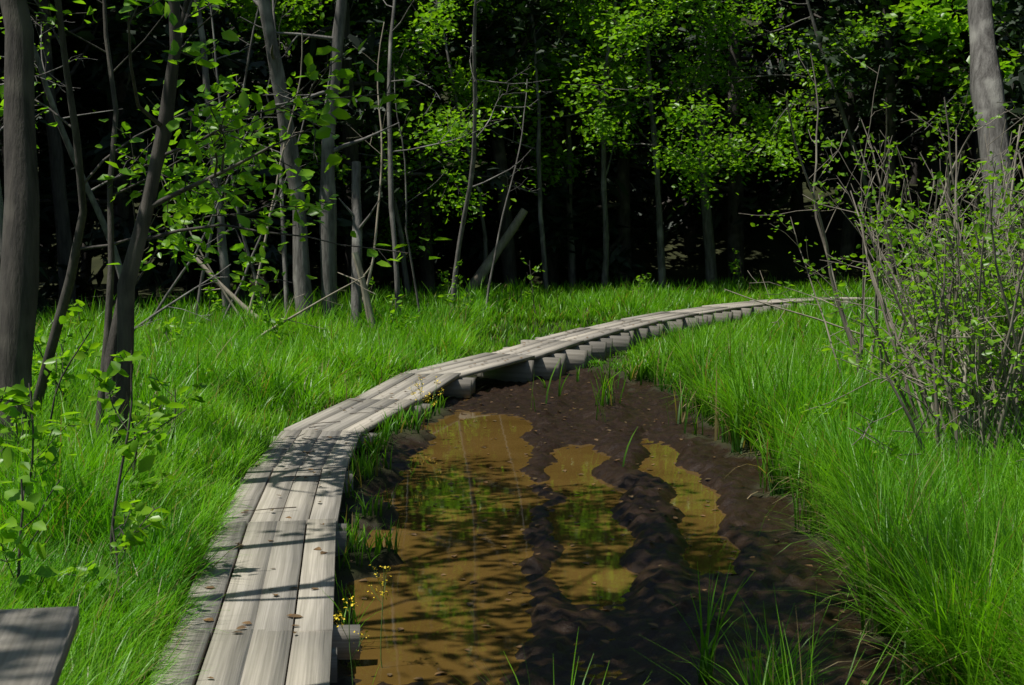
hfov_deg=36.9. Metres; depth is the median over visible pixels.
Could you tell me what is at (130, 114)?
tree
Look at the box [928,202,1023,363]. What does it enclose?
shrub stem
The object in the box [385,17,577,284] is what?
hemlock
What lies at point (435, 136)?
edge maple
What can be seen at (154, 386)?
sapling
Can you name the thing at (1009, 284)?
shrub stem
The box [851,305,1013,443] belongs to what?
shrub stem
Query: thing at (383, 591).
winter cress
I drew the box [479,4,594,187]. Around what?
hemlock
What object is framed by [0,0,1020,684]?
bog ground
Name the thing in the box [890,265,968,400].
shrub stem
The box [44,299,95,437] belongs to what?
sapling
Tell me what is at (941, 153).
shrub stem
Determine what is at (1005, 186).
shrub stem
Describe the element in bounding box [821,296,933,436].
shrub stem
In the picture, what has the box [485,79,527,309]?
pale sapling
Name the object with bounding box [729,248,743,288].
spicebush
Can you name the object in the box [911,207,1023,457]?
shrub stem
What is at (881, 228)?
shrub stem
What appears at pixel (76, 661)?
grass
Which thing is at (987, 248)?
shrub stem
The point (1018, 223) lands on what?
shrub stem
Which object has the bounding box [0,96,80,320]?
hemlock
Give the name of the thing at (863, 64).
shrub stem
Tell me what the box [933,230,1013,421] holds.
shrub stem
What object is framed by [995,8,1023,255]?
maple
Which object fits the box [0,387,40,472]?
spicebush
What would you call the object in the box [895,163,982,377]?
shrub stem
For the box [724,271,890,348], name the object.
dead limb
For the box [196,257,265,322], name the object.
fallen limb
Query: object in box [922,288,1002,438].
shrub stem
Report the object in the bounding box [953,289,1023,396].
shrub stem
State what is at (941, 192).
shrub stem
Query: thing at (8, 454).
sapling
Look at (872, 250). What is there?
shrub stem
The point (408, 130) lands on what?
edge maple
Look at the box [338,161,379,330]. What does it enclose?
snag
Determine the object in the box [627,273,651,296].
spicebush
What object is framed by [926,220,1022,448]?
shrub stem
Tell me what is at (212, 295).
spicebush
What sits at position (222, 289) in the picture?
pale sapling
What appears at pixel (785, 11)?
maple
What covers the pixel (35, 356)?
spicebush
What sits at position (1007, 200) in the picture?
shrub stem
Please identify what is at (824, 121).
hemlock
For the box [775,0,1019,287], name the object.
maple
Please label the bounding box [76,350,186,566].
sapling
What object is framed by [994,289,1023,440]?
shrub stem
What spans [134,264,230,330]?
dead limb
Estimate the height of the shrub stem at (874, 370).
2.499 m
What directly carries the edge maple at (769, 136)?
on the bog ground at (662, 582)
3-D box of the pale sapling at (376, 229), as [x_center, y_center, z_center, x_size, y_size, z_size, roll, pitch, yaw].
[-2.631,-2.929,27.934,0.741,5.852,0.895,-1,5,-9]
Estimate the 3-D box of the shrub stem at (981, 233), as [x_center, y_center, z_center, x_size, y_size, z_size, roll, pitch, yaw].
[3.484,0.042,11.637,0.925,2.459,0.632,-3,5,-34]
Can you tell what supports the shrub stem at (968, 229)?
on the bog ground at (662, 582)
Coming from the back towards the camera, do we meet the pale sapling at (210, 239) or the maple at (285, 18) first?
the maple at (285, 18)
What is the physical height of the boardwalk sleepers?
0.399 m
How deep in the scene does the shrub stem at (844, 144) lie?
16.02 m
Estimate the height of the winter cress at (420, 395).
0.502 m
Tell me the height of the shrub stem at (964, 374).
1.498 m
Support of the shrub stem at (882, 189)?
on the bog ground at (662, 582)
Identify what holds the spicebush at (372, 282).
on the bog ground at (662, 582)
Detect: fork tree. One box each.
[103,0,450,445]
[106,0,311,467]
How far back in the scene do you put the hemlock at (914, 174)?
58.04 m
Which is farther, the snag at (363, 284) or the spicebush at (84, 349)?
the snag at (363, 284)
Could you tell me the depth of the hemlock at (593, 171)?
55.76 m
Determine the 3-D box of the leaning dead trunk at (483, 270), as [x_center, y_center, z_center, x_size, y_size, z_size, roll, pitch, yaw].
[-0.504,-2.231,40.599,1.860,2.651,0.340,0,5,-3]
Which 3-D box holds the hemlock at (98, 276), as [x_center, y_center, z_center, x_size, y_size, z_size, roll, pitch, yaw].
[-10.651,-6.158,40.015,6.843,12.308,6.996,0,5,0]
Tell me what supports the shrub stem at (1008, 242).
on the bog ground at (662, 582)
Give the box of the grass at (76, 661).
[0,275,1023,684]
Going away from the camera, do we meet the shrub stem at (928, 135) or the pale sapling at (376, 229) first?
the shrub stem at (928, 135)
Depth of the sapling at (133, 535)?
7.68 m
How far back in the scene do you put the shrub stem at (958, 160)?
17.69 m
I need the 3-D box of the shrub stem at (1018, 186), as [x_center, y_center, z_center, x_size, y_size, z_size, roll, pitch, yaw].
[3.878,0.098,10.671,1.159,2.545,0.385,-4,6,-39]
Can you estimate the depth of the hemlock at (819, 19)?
78.19 m
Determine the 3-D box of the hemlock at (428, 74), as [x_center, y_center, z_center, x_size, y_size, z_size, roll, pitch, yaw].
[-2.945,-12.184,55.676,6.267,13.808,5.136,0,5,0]
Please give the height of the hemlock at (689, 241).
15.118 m
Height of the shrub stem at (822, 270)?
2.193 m
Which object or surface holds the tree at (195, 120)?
on the bog ground at (662, 582)
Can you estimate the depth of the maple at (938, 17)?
41.57 m
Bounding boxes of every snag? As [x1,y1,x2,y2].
[337,252,376,331]
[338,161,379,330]
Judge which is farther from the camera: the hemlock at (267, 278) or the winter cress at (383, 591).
the hemlock at (267, 278)
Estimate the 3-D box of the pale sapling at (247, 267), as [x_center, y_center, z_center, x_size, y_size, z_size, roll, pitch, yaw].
[-4.168,-2.210,26.690,2.193,4.630,0.771,-1,5,-17]
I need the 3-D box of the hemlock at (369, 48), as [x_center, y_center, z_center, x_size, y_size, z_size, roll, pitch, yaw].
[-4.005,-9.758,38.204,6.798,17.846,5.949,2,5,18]
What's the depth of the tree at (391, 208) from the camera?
27.55 m
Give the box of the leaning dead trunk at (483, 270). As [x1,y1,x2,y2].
[463,208,527,292]
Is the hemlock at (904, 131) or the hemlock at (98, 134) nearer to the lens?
the hemlock at (98, 134)
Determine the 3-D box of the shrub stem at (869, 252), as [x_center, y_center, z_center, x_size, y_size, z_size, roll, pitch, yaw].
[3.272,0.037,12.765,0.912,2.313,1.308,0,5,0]
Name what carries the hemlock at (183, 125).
on the bog ground at (662, 582)
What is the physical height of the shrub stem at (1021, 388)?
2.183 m
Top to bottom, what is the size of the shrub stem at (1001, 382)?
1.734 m
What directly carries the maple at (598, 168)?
on the bog ground at (662, 582)
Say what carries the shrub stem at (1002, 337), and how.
on the bog ground at (662, 582)
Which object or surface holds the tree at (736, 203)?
on the bog ground at (662, 582)
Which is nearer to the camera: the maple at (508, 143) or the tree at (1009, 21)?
the tree at (1009, 21)
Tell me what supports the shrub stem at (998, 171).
on the bog ground at (662, 582)
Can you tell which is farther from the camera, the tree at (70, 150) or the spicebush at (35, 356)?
the tree at (70, 150)
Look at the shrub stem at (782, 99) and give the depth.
15.65 m
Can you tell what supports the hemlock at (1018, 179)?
on the bog ground at (662, 582)
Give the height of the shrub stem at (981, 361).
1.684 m
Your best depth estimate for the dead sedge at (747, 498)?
8.79 m
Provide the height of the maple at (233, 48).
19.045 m
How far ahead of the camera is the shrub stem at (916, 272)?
11.75 m
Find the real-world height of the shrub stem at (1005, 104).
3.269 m
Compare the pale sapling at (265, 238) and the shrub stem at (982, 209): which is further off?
the pale sapling at (265, 238)
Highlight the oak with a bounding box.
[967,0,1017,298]
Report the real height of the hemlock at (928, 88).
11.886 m
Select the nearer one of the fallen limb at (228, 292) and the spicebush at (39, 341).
the spicebush at (39, 341)
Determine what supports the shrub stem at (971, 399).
on the bog ground at (662, 582)
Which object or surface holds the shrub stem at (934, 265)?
on the bog ground at (662, 582)
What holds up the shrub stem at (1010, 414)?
on the bog ground at (662, 582)
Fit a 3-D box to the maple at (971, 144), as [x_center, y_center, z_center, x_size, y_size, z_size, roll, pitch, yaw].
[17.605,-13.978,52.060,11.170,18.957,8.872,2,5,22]
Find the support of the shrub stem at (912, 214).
on the bog ground at (662, 582)
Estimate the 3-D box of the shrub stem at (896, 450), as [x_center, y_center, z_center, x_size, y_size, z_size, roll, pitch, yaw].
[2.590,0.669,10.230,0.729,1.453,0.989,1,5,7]
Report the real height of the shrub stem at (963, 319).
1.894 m
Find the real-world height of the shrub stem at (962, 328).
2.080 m
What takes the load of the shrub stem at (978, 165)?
on the bog ground at (662, 582)
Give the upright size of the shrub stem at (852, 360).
2.239 m
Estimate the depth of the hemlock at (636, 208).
48.44 m
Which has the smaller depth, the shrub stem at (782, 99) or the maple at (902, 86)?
the shrub stem at (782, 99)
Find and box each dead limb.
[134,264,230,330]
[255,276,374,340]
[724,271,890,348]
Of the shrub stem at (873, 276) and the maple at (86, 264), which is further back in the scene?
the maple at (86, 264)
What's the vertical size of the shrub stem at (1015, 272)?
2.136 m
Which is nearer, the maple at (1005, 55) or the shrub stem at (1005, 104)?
the shrub stem at (1005, 104)
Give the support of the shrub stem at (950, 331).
on the bog ground at (662, 582)
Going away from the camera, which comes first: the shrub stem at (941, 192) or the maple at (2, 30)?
the shrub stem at (941, 192)
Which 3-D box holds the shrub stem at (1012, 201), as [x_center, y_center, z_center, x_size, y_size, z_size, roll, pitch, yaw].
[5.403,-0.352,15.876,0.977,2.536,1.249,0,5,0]
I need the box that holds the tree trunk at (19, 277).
[0,0,39,461]
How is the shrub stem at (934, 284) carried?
on the bog ground at (662, 582)
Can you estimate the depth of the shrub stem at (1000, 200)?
13.01 m
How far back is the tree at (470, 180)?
29.90 m
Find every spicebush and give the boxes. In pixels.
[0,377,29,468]
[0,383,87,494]
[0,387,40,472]
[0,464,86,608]
[32,329,73,415]
[32,339,59,362]
[35,312,101,387]
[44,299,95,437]
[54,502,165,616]
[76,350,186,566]
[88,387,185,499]
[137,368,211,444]
[148,317,205,357]
[190,271,225,328]
[246,283,288,345]
[363,276,375,305]
[386,294,418,332]
[436,271,451,292]
[438,261,473,313]
[520,258,544,312]
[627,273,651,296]
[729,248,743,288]
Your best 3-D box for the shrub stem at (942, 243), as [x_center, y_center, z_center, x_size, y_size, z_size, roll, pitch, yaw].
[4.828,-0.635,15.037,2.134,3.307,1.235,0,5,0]
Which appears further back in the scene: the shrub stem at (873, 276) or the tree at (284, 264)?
the tree at (284, 264)
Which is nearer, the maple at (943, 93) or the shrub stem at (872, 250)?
the shrub stem at (872, 250)
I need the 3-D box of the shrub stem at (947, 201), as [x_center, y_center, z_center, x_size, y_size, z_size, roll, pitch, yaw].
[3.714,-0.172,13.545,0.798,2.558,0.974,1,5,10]
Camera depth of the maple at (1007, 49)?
40.66 m
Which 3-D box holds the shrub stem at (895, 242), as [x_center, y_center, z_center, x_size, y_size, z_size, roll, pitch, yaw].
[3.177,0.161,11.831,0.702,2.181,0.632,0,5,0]
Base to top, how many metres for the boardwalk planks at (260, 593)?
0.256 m
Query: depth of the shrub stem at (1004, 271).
11.50 m
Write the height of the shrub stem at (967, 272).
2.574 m
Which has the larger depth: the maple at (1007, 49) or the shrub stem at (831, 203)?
the maple at (1007, 49)
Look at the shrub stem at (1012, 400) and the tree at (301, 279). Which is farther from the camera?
the tree at (301, 279)
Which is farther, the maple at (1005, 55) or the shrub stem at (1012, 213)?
the maple at (1005, 55)
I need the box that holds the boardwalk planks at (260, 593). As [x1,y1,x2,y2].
[148,297,891,684]
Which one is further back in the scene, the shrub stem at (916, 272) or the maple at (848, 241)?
the maple at (848, 241)
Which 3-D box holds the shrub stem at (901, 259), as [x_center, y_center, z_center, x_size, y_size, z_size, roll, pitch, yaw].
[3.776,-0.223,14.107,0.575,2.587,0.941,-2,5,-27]
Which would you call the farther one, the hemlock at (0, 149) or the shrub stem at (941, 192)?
the hemlock at (0, 149)
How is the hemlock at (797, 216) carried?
on the bog ground at (662, 582)
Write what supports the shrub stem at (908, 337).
on the bog ground at (662, 582)
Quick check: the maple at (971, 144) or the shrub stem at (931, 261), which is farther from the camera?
the maple at (971, 144)
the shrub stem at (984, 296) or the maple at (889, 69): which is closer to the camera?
the shrub stem at (984, 296)
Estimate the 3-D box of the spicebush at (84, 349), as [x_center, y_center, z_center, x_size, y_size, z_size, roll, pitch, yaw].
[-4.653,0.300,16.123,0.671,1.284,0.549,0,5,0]
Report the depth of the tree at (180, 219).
12.73 m
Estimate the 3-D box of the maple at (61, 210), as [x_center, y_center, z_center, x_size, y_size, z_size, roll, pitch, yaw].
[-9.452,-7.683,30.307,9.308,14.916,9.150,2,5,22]
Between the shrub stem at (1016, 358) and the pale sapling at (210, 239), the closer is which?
the shrub stem at (1016, 358)
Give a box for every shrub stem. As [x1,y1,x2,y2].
[738,50,859,379]
[747,89,865,392]
[758,210,910,389]
[799,209,972,451]
[802,171,984,427]
[803,101,895,399]
[808,144,929,336]
[811,227,914,358]
[817,135,955,342]
[821,43,905,361]
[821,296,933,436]
[822,214,996,467]
[823,215,944,440]
[832,240,965,434]
[840,208,941,362]
[840,336,952,470]
[847,245,1022,471]
[851,119,932,356]
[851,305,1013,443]
[854,165,947,376]
[862,179,964,457]
[866,127,945,395]
[868,249,952,298]
[872,169,934,383]
[876,165,984,448]
[876,219,969,388]
[878,109,1011,390]
[880,197,1009,436]
[880,314,1023,469]
[882,222,977,443]
[885,181,983,340]
[885,281,990,412]
[886,177,983,388]
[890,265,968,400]
[892,226,1007,443]
[894,237,962,366]
[895,126,983,333]
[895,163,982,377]
[897,190,1023,379]
[898,91,1009,307]
[899,105,1005,422]
[903,152,1005,422]
[903,186,968,308]
[905,261,1023,412]
[906,203,1002,444]
[906,321,1023,449]
[907,161,1023,380]
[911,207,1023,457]
[912,254,1005,448]
[914,217,1019,353]
[914,232,1008,413]
[916,203,1013,341]
[916,203,1023,419]
[917,267,1021,419]
[918,237,1019,464]
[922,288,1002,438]
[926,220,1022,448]
[928,169,1005,448]
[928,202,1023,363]
[930,300,1023,446]
[931,242,1021,442]
[931,340,1023,482]
[932,185,1012,439]
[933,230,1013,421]
[936,294,1021,404]
[939,242,1021,421]
[940,288,1023,449]
[940,293,1016,422]
[942,117,1023,282]
[942,119,1020,319]
[945,205,1016,373]
[947,125,1023,314]
[948,310,1023,450]
[950,262,994,414]
[952,196,1020,399]
[952,211,1023,296]
[952,215,1023,467]
[953,256,1023,464]
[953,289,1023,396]
[957,129,1023,268]
[957,231,1021,412]
[960,124,1023,356]
[961,288,1021,448]
[962,150,1022,281]
[962,187,1015,438]
[963,118,1023,387]
[964,99,1023,371]
[965,214,1023,449]
[969,245,1023,350]
[969,258,1021,422]
[974,150,1023,410]
[976,287,1023,457]
[978,273,1022,391]
[980,256,1023,451]
[985,302,1022,440]
[986,233,1023,417]
[989,131,1023,281]
[990,186,1023,272]
[993,204,1022,316]
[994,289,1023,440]
[995,353,1023,479]
[997,145,1023,433]
[998,173,1021,288]
[1001,371,1020,449]
[1003,290,1023,352]
[1007,183,1023,200]
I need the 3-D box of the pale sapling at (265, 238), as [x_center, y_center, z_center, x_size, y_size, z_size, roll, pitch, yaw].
[-3.891,-2.547,25.747,1.582,5.400,0.520,-1,5,-11]
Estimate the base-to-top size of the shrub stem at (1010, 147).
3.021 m
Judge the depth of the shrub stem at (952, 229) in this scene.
13.63 m
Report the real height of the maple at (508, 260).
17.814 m
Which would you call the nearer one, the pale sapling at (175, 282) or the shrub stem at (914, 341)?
the shrub stem at (914, 341)
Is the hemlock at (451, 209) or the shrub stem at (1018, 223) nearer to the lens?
the shrub stem at (1018, 223)
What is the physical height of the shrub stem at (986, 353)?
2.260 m
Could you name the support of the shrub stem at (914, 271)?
on the bog ground at (662, 582)
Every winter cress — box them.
[333,596,368,684]
[367,564,391,667]
[409,387,430,416]
[414,376,428,426]
[427,376,442,428]
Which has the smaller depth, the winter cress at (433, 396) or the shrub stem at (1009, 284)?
the shrub stem at (1009, 284)
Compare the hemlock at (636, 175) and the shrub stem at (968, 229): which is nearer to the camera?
the shrub stem at (968, 229)
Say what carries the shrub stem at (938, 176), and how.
on the bog ground at (662, 582)
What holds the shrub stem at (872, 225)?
on the bog ground at (662, 582)
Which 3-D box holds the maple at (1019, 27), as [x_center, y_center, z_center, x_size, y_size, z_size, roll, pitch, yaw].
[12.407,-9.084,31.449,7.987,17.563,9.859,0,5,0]
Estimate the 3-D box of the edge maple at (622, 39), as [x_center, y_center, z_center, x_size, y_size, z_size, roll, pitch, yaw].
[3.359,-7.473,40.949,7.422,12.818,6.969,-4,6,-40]
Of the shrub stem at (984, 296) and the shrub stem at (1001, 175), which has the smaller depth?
the shrub stem at (984, 296)
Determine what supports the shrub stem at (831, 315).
on the bog ground at (662, 582)
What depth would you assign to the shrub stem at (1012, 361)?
10.29 m
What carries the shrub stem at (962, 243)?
on the bog ground at (662, 582)
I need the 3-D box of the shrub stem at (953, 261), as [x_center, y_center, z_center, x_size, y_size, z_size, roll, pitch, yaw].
[3.149,0.111,11.328,0.944,2.370,1.195,2,5,21]
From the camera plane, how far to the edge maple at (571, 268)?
44.49 m
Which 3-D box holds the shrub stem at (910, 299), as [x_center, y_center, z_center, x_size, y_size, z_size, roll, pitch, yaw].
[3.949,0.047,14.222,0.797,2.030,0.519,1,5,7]
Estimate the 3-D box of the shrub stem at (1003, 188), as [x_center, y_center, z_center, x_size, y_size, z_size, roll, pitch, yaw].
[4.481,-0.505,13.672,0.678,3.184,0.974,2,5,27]
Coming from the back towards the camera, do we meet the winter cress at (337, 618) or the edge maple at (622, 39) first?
the edge maple at (622, 39)
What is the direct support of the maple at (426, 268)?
on the bog ground at (662, 582)
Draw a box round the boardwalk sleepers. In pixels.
[150,300,867,682]
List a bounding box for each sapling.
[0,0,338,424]
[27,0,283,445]
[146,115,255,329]
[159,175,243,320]
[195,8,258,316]
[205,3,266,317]
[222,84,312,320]
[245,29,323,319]
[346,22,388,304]
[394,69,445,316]
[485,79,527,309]
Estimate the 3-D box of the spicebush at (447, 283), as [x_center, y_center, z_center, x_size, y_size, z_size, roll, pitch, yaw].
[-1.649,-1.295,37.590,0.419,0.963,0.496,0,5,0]
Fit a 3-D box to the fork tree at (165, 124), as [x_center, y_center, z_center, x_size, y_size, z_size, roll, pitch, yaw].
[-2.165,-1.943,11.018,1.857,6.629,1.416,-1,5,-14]
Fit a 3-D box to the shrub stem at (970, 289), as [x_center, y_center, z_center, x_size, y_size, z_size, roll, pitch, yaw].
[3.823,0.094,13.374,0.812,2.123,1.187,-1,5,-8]
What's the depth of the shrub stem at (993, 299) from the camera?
11.26 m
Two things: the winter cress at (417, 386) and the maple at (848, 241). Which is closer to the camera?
the winter cress at (417, 386)
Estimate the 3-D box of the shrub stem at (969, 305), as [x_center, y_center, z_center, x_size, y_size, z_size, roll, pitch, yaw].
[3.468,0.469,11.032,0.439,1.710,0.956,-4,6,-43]
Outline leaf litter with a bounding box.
[203,319,867,683]
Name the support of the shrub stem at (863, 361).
on the bog ground at (662, 582)
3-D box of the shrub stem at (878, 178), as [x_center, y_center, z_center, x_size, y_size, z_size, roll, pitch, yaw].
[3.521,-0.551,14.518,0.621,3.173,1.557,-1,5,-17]
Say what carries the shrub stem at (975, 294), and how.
on the bog ground at (662, 582)
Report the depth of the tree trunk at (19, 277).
10.81 m
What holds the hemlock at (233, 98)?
on the bog ground at (662, 582)
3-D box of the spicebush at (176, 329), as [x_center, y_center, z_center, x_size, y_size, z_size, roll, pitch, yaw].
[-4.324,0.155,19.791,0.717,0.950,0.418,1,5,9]
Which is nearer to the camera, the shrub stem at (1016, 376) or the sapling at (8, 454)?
the sapling at (8, 454)
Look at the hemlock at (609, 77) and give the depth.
60.98 m
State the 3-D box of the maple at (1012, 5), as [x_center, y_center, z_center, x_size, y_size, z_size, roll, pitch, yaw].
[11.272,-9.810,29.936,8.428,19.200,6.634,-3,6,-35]
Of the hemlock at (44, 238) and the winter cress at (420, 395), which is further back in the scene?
the hemlock at (44, 238)
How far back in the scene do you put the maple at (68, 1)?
31.25 m
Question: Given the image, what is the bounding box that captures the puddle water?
[336,394,788,684]
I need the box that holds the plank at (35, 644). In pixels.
[0,606,78,684]
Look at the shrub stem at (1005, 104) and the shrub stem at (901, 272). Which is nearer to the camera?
the shrub stem at (1005, 104)
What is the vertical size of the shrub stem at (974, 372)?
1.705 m
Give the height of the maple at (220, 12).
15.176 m
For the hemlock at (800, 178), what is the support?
on the bog ground at (662, 582)
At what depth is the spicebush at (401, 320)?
24.56 m
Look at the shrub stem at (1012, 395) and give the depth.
10.52 m
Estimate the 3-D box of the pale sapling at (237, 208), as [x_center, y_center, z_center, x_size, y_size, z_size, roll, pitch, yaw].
[-4.723,-3.061,25.770,1.311,6.402,0.607,0,5,0]
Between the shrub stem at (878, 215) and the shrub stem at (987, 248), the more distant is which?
the shrub stem at (878, 215)
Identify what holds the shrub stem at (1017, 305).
on the bog ground at (662, 582)
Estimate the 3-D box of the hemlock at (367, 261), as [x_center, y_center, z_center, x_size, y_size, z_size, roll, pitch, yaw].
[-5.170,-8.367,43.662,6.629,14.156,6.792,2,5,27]
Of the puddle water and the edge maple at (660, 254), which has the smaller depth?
the puddle water
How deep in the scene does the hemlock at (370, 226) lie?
40.06 m
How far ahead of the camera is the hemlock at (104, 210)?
50.50 m
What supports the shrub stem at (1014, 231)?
on the bog ground at (662, 582)
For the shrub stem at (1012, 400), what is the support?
on the bog ground at (662, 582)
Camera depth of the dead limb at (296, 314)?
23.33 m
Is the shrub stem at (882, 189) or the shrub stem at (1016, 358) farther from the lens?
the shrub stem at (882, 189)
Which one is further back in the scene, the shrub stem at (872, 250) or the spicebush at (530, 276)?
the spicebush at (530, 276)
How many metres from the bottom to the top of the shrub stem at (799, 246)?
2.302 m
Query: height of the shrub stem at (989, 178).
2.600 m
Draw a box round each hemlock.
[0,0,258,298]
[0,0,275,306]
[0,10,106,251]
[0,23,105,250]
[0,29,58,180]
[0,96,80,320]
[36,29,227,298]
[45,1,228,305]
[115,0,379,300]
[142,1,342,293]
[143,2,300,201]
[177,1,422,300]
[203,0,447,295]
[250,2,407,186]
[251,0,512,298]
[282,0,475,291]
[300,3,498,271]
[372,0,501,179]
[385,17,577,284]
[406,10,655,273]
[476,0,686,290]
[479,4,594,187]
[509,1,711,214]
[513,0,731,290]
[565,0,645,115]
[584,1,752,184]
[616,0,789,251]
[631,0,836,231]
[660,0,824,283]
[697,0,882,237]
[713,0,874,137]
[758,0,859,66]
[806,1,974,232]
[812,33,977,183]
[915,33,969,144]
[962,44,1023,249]
[1008,63,1023,190]
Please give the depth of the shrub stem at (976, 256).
12.76 m
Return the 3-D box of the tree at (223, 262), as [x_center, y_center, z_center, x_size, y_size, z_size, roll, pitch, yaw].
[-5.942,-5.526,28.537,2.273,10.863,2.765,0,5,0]
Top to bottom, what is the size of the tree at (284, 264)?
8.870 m
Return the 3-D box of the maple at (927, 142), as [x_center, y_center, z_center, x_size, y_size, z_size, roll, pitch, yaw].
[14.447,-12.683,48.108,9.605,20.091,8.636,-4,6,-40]
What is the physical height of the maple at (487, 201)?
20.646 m
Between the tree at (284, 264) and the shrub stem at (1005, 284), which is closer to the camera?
the shrub stem at (1005, 284)
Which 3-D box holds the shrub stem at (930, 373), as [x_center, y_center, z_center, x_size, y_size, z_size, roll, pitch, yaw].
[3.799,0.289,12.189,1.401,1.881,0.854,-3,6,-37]
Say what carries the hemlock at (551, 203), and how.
on the bog ground at (662, 582)
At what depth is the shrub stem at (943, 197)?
15.68 m
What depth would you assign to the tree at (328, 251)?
26.77 m
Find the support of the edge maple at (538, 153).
on the bog ground at (662, 582)
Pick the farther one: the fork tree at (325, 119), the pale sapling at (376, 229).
the pale sapling at (376, 229)
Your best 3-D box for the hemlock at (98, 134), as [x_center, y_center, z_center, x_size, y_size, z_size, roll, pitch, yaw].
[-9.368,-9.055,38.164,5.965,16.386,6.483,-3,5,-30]
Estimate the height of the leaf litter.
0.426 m
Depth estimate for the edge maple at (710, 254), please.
44.78 m
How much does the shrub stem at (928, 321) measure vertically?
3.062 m
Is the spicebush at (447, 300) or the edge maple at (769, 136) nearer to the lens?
the spicebush at (447, 300)
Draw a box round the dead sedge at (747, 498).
[3,288,1023,684]
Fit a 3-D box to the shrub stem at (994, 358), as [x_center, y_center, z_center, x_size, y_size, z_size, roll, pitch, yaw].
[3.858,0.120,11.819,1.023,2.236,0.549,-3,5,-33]
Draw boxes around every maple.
[0,0,75,12]
[0,0,95,85]
[0,0,232,311]
[0,47,200,289]
[48,2,270,197]
[94,0,355,298]
[206,0,423,80]
[229,0,529,294]
[296,0,629,288]
[306,0,556,295]
[317,0,510,288]
[395,0,673,291]
[417,3,574,165]
[424,6,527,239]
[436,0,654,289]
[494,0,720,287]
[502,0,690,262]
[540,0,767,288]
[616,0,849,284]
[680,0,973,287]
[763,0,919,258]
[771,0,903,208]
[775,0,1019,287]
[791,0,1023,144]
[840,1,999,256]
[872,0,1023,268]
[893,27,977,210]
[935,88,947,159]
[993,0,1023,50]
[994,24,1023,69]
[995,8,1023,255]
[1001,0,1023,14]
[1001,9,1019,90]
[1010,13,1023,50]
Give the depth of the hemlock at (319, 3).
54.93 m
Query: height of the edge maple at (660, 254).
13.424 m
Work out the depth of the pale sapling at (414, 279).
28.13 m
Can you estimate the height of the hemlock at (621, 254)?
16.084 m
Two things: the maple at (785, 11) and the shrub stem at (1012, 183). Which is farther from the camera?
the maple at (785, 11)
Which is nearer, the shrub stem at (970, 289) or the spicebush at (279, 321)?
the shrub stem at (970, 289)
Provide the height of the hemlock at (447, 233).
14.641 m
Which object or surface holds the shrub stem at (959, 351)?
on the bog ground at (662, 582)

